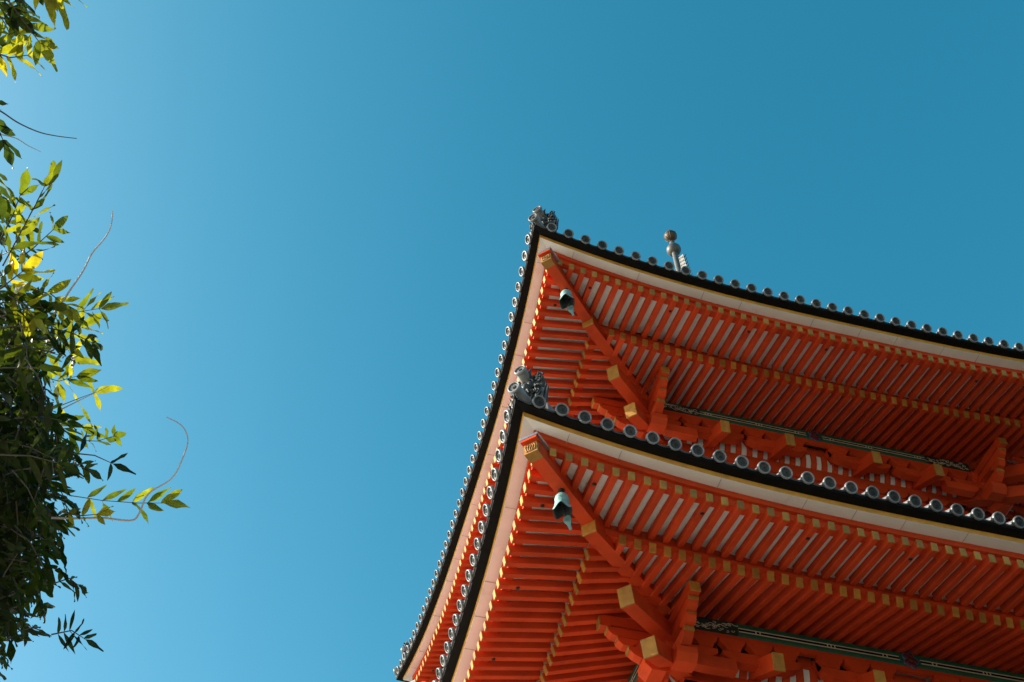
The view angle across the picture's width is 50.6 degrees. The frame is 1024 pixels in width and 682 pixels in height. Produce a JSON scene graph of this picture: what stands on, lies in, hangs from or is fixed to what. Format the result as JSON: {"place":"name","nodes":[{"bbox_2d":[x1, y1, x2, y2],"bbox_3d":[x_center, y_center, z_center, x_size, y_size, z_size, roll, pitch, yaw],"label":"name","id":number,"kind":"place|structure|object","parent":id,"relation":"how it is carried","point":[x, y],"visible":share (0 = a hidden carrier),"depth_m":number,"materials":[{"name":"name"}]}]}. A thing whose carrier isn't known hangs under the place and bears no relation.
{"place":"outdoors","nodes":[
{"label":"outdoors","id":0,"kind":"place"},
{"bbox_2d":[0,0,189,679],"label":"leafy tree","id":1,"kind":"object","parent":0,"point":[30,451],"visible":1,"depth_m":3.54,"materials":[{"name":"green plant"}]},
{"bbox_2d":[0,0,1023,681],"label":"sky","id":2,"kind":"structure","parent":0,"point":[315,244],"materials":[{"name":"blue"}]},
{"bbox_2d":[393,206,1023,681],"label":"pagoda","id":3,"kind":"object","parent":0,"point":[757,486],"visible":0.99,"depth_m":13.84,"materials":[{"name":"red wood"}]},
{"bbox_2d":[553,488,571,530],"bbox_3d":[0.553,1.824,11.939,0.224,0.520,0.229,3,-55,-2],"label":"wind bell","id":4,"kind":"object","parent":3,"relation":"hanging from","point":[562,506],"visible":1,"depth_m":11.93,"materials":[{"name":"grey metal"}]},
{"bbox_2d":[559,288,574,315],"bbox_3d":[0.815,-0.624,16.178,0.240,0.559,0.246,3,-55,-2],"label":"wind bell","id":5,"kind":"object","parent":3,"relation":"hanging from","point":[566,299],"visible":1,"depth_m":16.18,"materials":[{"name":"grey metal"}]}
]}

